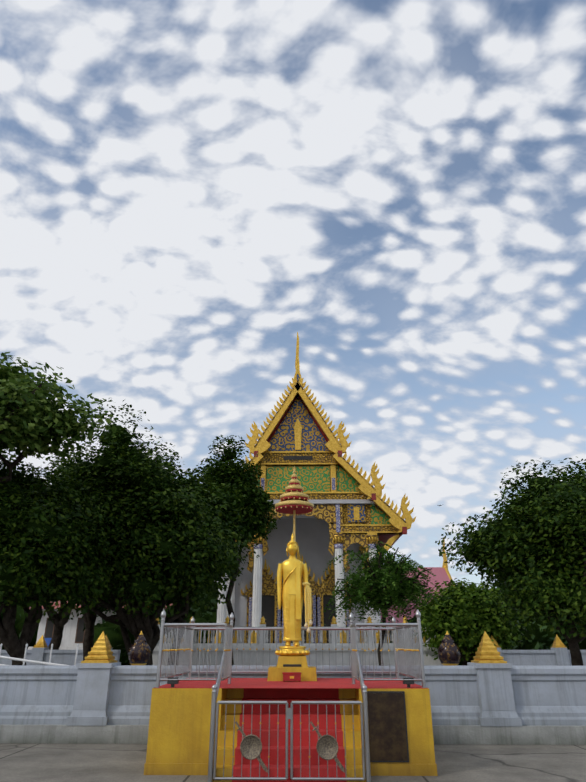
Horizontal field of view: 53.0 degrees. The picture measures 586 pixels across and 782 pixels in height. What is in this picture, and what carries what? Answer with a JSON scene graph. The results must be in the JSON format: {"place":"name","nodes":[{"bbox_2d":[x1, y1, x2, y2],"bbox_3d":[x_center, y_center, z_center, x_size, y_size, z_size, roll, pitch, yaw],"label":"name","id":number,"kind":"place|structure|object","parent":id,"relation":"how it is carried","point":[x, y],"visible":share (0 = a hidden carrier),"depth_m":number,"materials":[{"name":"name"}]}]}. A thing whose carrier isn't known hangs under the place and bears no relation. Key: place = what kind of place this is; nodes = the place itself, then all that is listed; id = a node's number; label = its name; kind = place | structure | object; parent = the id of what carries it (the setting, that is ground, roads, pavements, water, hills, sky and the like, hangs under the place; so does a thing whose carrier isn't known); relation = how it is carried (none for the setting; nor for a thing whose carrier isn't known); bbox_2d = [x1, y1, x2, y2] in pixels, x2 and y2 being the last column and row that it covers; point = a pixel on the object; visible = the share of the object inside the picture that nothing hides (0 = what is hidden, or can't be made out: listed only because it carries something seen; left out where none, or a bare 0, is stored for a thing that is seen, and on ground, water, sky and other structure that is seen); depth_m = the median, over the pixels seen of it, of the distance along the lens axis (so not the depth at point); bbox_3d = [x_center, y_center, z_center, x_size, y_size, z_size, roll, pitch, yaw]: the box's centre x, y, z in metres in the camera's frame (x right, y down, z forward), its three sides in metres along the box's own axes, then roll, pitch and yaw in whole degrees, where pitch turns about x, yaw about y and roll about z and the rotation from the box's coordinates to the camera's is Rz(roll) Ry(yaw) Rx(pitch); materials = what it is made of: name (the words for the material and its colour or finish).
{"place":"outdoors","nodes":[
{"label":"outdoors","id":0,"kind":"place"},
{"bbox_2d":[0,631,585,744],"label":"boundary wall","id":1,"kind":"structure","parent":0,"point":[101,695],"depth_m":10.33,"materials":[{"name":"paint"}]},
{"bbox_2d":[128,631,150,664],"bbox_3d":[-3.004,5.578,11.297,0.640,1.802,0.640,0,-23,1],"label":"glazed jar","id":2,"kind":"object","parent":1,"relation":"on","point":[139,652],"visible":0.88,"depth_m":11.36,"materials":[{"name":"brown ceramic"}]},
{"bbox_2d":[438,631,460,665],"bbox_3d":[3.036,5.543,11.216,0.640,1.802,0.640,0,-23,1],"label":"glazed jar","id":3,"kind":"object","parent":1,"relation":"on","point":[449,653],"visible":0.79,"depth_m":11.28,"materials":[{"name":"brown ceramic"}]},
{"bbox_2d":[0,743,585,781],"bbox_3d":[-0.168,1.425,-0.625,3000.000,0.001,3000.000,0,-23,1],"label":"ground","id":4,"kind":"structure","parent":0,"point":[39,762],"depth_m":8.25,"materials":[{"name":"concrete"}]},
{"bbox_2d":[0,603,38,649],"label":"bush","id":5,"kind":"object","parent":4,"relation":"on","point":[20,618],"visible":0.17,"depth_m":50.25,"materials":[{"name":"green plant"}]},
{"bbox_2d":[0,643,78,664],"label":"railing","id":6,"kind":"object","parent":4,"relation":"on","point":[24,660],"visible":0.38,"depth_m":12.98,"materials":[{"name":"white metal"}]},
{"bbox_2d":[0,352,118,482],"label":"tall tree","id":7,"kind":"object","parent":4,"relation":"on","point":[34,419],"visible":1,"depth_m":15.65,"materials":[{"name":"green plant"}]},
{"bbox_2d":[0,451,122,664],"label":"tree","id":8,"kind":"object","parent":4,"relation":"on","point":[48,535],"visible":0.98,"depth_m":15.67,"materials":[{"name":"green plant"}]},
{"bbox_2d":[21,594,116,649],"bbox_3d":[-11.114,9.052,28.161,9.853,8.887,8.728,-21,-31,40],"label":"tree","id":9,"kind":"object","parent":4,"relation":"on","point":[59,624],"depth_m":27.84,"materials":[{"name":"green plant"}]},
{"bbox_2d":[32,452,111,660],"bbox_3d":[-7.032,6.539,22.294,6.618,8.788,5.894,0,-23,1],"label":"tree","id":10,"kind":"object","parent":4,"relation":"on","point":[89,620],"depth_m":21.30,"materials":[{"name":"green plant"}]},
{"bbox_2d":[27,601,172,649],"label":"building","id":11,"kind":"structure","parent":4,"relation":"on","point":[73,634],"depth_m":37.21,"materials":[{"name":"white paint"}]},
{"bbox_2d":[44,398,247,664],"bbox_3d":[-5.386,5.125,19.889,7.715,9.510,6.265,0,-23,1],"label":"tree","id":12,"kind":"object","parent":4,"relation":"on","point":[162,534],"visible":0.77,"depth_m":18.41,"materials":[{"name":"green plant"}]},
{"bbox_2d":[83,584,217,664],"bbox_3d":[-7.157,16.128,38.608,12.815,7.052,11.122,10,-25,-21],"label":"bush","id":13,"kind":"object","parent":4,"relation":"on","point":[112,632],"visible":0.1,"depth_m":35.90,"materials":[{"name":"green plant"}]},
{"bbox_2d":[124,464,259,664],"bbox_3d":[-4.000,6.465,21.123,5.511,8.010,4.873,0,-23,1],"label":"tree","id":14,"kind":"object","parent":4,"relation":"on","point":[179,602],"visible":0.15,"depth_m":21.17,"materials":[{"name":"green plant"}]},
{"bbox_2d":[196,435,280,664],"bbox_3d":[-2.591,6.523,23.550,4.194,9.807,3.539,0,-23,1],"label":"slender tree","id":15,"kind":"object","parent":4,"relation":"on","point":[258,506],"visible":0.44,"depth_m":23.70,"materials":[{"name":"green plant"}]},
{"bbox_2d":[144,677,437,781],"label":"statue platform","id":16,"kind":"structure","parent":4,"relation":"on","point":[401,741],"depth_m":7.78,"materials":[{"name":"yellow paint"}]},
{"bbox_2d":[156,610,425,781],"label":"metal railing","id":17,"kind":"object","parent":16,"relation":"on","point":[327,747],"visible":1,"depth_m":8.12,"materials":[{"name":"silver metal"}]},
{"bbox_2d":[267,532,316,681],"bbox_3d":[-0.011,3.638,10.109,0.800,2.414,0.890,0,-23,1],"label":"buddha statue","id":18,"kind":"object","parent":16,"relation":"on","point":[292,664],"visible":1,"depth_m":10.02,"materials":[{"name":"gold metal"}]},
{"bbox_2d":[274,466,313,645],"bbox_3d":[0.025,3.180,10.757,0.756,3.780,0.748,0,-23,1],"label":"ceremonial umbrella","id":19,"kind":"object","parent":16,"relation":"on","point":[294,498],"visible":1,"depth_m":11.07,"materials":[{"name":"gold metal"}]},
{"bbox_2d":[152,332,443,665],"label":"temple","id":20,"kind":"structure","parent":4,"relation":"on","point":[354,511],"depth_m":30.05,"materials":[{"name":"gold paint"}]},
{"bbox_2d":[323,541,438,665],"bbox_3d":[3.029,7.392,19.307,4.062,4.814,4.189,0,-23,1],"label":"feathery tree","id":21,"kind":"object","parent":4,"relation":"on","point":[385,586],"visible":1,"depth_m":19.47,"materials":[{"name":"green plant"}]},
{"bbox_2d":[380,539,453,633],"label":"hall","id":22,"kind":"structure","parent":4,"relation":"on","point":[442,573],"depth_m":48.95,"materials":[{"name":"white paint"}]},
{"bbox_2d":[390,587,522,665],"bbox_3d":[13.049,16.389,38.857,14.207,6.766,10.716,0,-23,1],"label":"bush","id":23,"kind":"object","parent":4,"relation":"on","point":[414,618],"visible":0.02,"depth_m":37.25,"materials":[{"name":"green plant"}]},
{"bbox_2d":[410,578,532,665],"bbox_3d":[7.468,10.194,24.972,5.058,4.242,4.276,0,-23,1],"label":"bush","id":24,"kind":"object","parent":4,"relation":"on","point":[463,615],"visible":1,"depth_m":24.09,"materials":[{"name":"green plant"}]},
{"bbox_2d":[485,573,520,627],"bbox_3d":[15.892,12.824,35.480,8.163,7.654,8.156,0,-23,1],"label":"tree","id":25,"kind":"object","parent":4,"relation":"on","point":[505,597],"depth_m":35.84,"materials":[{"name":"green plant"}]},
{"bbox_2d":[435,458,585,665],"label":"tree","id":26,"kind":"object","parent":4,"relation":"on","point":[531,544],"visible":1,"depth_m":15.48,"materials":[{"name":"green plant"}]},
{"bbox_2d":[506,612,585,649],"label":"bush","id":27,"kind":"object","parent":4,"relation":"on","point":[539,640],"visible":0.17,"depth_m":30.84,"materials":[{"name":"green plant"}]},
{"bbox_2d":[0,635,585,665],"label":"wall","id":28,"kind":"structure","parent":0,"point":[558,654],"depth_m":23.25,"materials":[{"name":"paint"}]},
{"bbox_2d":[0,0,585,587],"label":"sky","id":29,"kind":"structure","parent":0,"point":[189,189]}
]}

